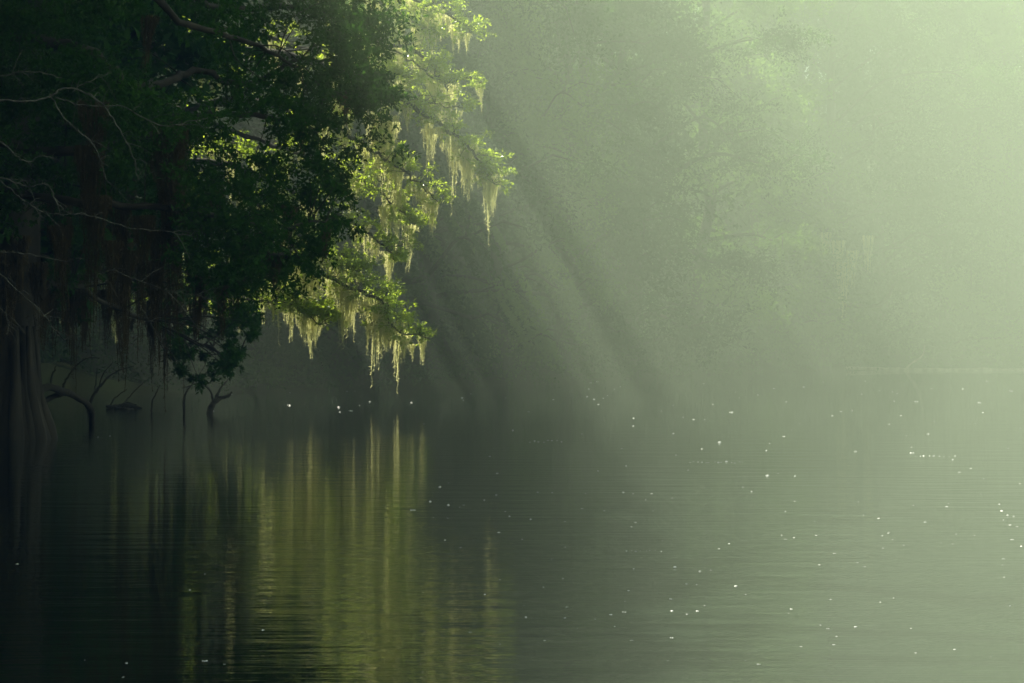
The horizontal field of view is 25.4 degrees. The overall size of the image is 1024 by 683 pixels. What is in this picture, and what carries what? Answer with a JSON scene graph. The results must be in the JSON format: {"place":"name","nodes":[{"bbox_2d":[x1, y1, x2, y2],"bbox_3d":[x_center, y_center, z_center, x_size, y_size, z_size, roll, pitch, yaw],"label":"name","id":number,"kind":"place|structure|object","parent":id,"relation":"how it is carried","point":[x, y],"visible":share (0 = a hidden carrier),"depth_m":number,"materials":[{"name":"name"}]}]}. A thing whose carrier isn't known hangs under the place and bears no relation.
{"place":"outdoors","nodes":[
{"label":"outdoors","id":0,"kind":"place"},
{"bbox_2d":[0,370,1023,682],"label":"water","id":1,"kind":"structure","parent":0,"point":[320,536],"depth_m":18.50,"materials":[{"name":"green liquid"}]},
{"bbox_2d":[42,383,94,421],"bbox_3d":[-8.726,1.302,43.398,0.608,1.071,8.256,0,0,-2],"label":"arched root","id":2,"kind":"object","parent":1,"relation":"in","point":[59,391],"visible":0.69,"depth_m":43.41,"materials":[{"name":"black wood"}]},
{"bbox_2d":[50,357,95,387],"bbox_3d":[-8.418,0.620,42.892,0.434,0.657,2.186,0,0,14],"label":"drooping branch","id":3,"kind":"object","parent":2,"relation":"attached to","point":[63,384],"visible":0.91,"depth_m":43.27,"materials":[{"name":"black wood"}]},
{"bbox_2d":[87,362,133,410],"bbox_3d":[-9.934,1.209,55.924,1.172,1.423,0.529,0,0,17],"label":"fallen branch","id":4,"kind":"object","parent":1,"relation":"in","point":[96,390],"visible":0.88,"depth_m":55.97,"materials":[{"name":"black wood"}]},
{"bbox_2d":[106,401,141,408],"bbox_3d":[-9.918,1.678,58.272,0.926,0.258,1.258,0,0,-42],"label":"floating log","id":5,"kind":"object","parent":1,"relation":"on","point":[127,405],"visible":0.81,"depth_m":58.44,"materials":[{"name":"black wood"}]},
{"bbox_2d":[110,378,149,404],"bbox_3d":[-9.829,1.433,58.833,0.399,0.972,1.340,0,0,45],"label":"slanting stick","id":6,"kind":"object","parent":1,"relation":"in","point":[129,396],"visible":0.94,"depth_m":58.83,"materials":[{"name":"black wood"}]},
{"bbox_2d":[0,0,266,439],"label":"cypress tree","id":7,"kind":"object","parent":1,"relation":"in","point":[25,413],"visible":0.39,"depth_m":39.14,"materials":[{"name":"green plant"}]},
{"bbox_2d":[150,385,159,412],"bbox_3d":[-8.464,1.452,53.991,0.232,0.846,0.063,0,0,0],"label":"upright twig","id":8,"kind":"object","parent":1,"relation":"in","point":[152,400],"visible":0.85,"depth_m":53.98,"materials":[{"name":"black wood"}]},
{"bbox_2d":[182,374,193,412],"bbox_3d":[-7.675,1.335,53.995,0.292,1.130,0.080,0,0,0],"label":"bent stick","id":9,"kind":"object","parent":1,"relation":"in","point":[183,402],"visible":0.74,"depth_m":53.98,"materials":[{"name":"black wood"}]},
{"bbox_2d":[185,378,232,412],"bbox_3d":[-7.191,1.395,53.842,1.349,1.066,0.424,0,0,-36],"label":"forked snag","id":10,"kind":"object","parent":1,"relation":"in","point":[213,403],"visible":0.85,"depth_m":53.96,"materials":[{"name":"black wood"}]},
{"bbox_2d":[846,345,1023,370],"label":"fallen log","id":11,"kind":"object","parent":1,"relation":"in","point":[907,368],"visible":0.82,"depth_m":164.88,"materials":[{"name":"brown wood"}]},
{"bbox_2d":[40,9,1023,394],"bbox_3d":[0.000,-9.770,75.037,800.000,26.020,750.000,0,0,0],"label":"ground","id":12,"kind":"structure","parent":0,"point":[80,383],"depth_m":89.98,"materials":[{"name":"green plant"}]},
{"bbox_2d":[0,0,189,328],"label":"tree","id":13,"kind":"object","parent":12,"relation":"on","point":[79,232],"visible":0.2,"depth_m":39.06,"materials":[{"name":"green plant"}]},
{"bbox_2d":[0,49,223,361],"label":"dead tree","id":14,"kind":"object","parent":12,"relation":"on","point":[53,94],"visible":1,"depth_m":23.15,"materials":[{"name":"brown wood"}]},
{"bbox_2d":[40,0,216,317],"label":"tree","id":15,"kind":"object","parent":12,"relation":"on","point":[118,199],"depth_m":49.21,"materials":[{"name":"green plant"}]},
{"bbox_2d":[0,0,272,225],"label":"tree","id":16,"kind":"object","parent":12,"relation":"on","point":[172,50],"visible":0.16,"depth_m":46.08,"materials":[{"name":"green plant"}]},
{"bbox_2d":[0,0,428,391],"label":"overhanging oak","id":17,"kind":"object","parent":12,"relation":"on","point":[371,89],"visible":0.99,"depth_m":26.46,"materials":[{"name":"green plant"}]},
{"bbox_2d":[44,0,517,385],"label":"moss draped tree","id":18,"kind":"object","parent":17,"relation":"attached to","point":[381,314],"visible":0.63,"depth_m":60.54,"materials":[{"name":"green plant"}]},
{"bbox_2d":[89,0,371,287],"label":"tree","id":19,"kind":"object","parent":12,"relation":"on","point":[247,45],"depth_m":62.34,"materials":[{"name":"green plant"}]},
{"bbox_2d":[94,0,489,386],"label":"tree","id":20,"kind":"object","parent":12,"relation":"on","point":[359,336],"visible":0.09,"depth_m":85.49,"materials":[{"name":"green plant"}]},
{"bbox_2d":[158,0,630,387],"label":"tree","id":21,"kind":"object","parent":12,"relation":"on","point":[469,320],"visible":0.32,"depth_m":86.05,"materials":[{"name":"green plant"}]},
{"bbox_2d":[294,0,576,370],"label":"tree","id":22,"kind":"object","parent":12,"relation":"on","point":[516,140],"visible":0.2,"depth_m":92.27,"materials":[{"name":"green plant"}]},
{"bbox_2d":[375,0,639,380],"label":"tree","id":23,"kind":"object","parent":12,"relation":"on","point":[520,68],"visible":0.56,"depth_m":97.64,"materials":[{"name":"green plant"}]},
{"bbox_2d":[40,0,1023,375],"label":"forest","id":24,"kind":"object","parent":12,"relation":"on","point":[732,218],"visible":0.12,"depth_m":117.62,"materials":[{"name":"green plant"}]},
{"bbox_2d":[40,252,1023,391],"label":"undergrowth","id":25,"kind":"object","parent":12,"relation":"on","point":[251,369],"visible":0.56,"depth_m":94.07,"materials":[{"name":"green plant"}]},
{"bbox_2d":[438,0,725,377],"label":"tree","id":26,"kind":"object","parent":12,"relation":"on","point":[624,107],"visible":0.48,"depth_m":105.75,"materials":[{"name":"green plant"}]},
{"bbox_2d":[485,0,836,378],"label":"tree","id":27,"kind":"object","parent":12,"relation":"on","point":[631,277],"visible":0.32,"depth_m":116.19,"materials":[{"name":"green plant"}]},
{"bbox_2d":[553,0,847,367],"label":"tree","id":28,"kind":"object","parent":12,"relation":"on","point":[698,285],"visible":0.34,"depth_m":136.58,"materials":[{"name":"green plant"}]},
{"bbox_2d":[660,0,872,371],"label":"tree","id":29,"kind":"object","parent":12,"relation":"on","point":[808,294],"visible":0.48,"depth_m":150.78,"materials":[{"name":"green plant"}]},
{"bbox_2d":[655,0,1023,371],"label":"tree","id":30,"kind":"object","parent":12,"relation":"on","point":[855,35],"visible":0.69,"depth_m":160.04,"materials":[{"name":"green plant"}]},
{"bbox_2d":[767,0,1023,367],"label":"tree","id":31,"kind":"object","parent":12,"relation":"on","point":[956,48],"visible":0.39,"depth_m":171.47,"materials":[{"name":"green plant"}]},
{"bbox_2d":[841,0,1023,367],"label":"tree","id":32,"kind":"object","parent":12,"relation":"on","point":[996,340],"visible":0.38,"depth_m":177.13,"materials":[{"name":"green plant"}]},
{"bbox_2d":[872,0,1023,361],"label":"tree","id":33,"kind":"object","parent":12,"relation":"on","point":[1012,308],"visible":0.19,"depth_m":183.78,"materials":[{"name":"green plant"}]},
{"bbox_2d":[547,0,1023,129],"label":"sky","id":34,"kind":"structure","parent":0,"point":[660,0],"materials":[{"name":"green"}]}
]}

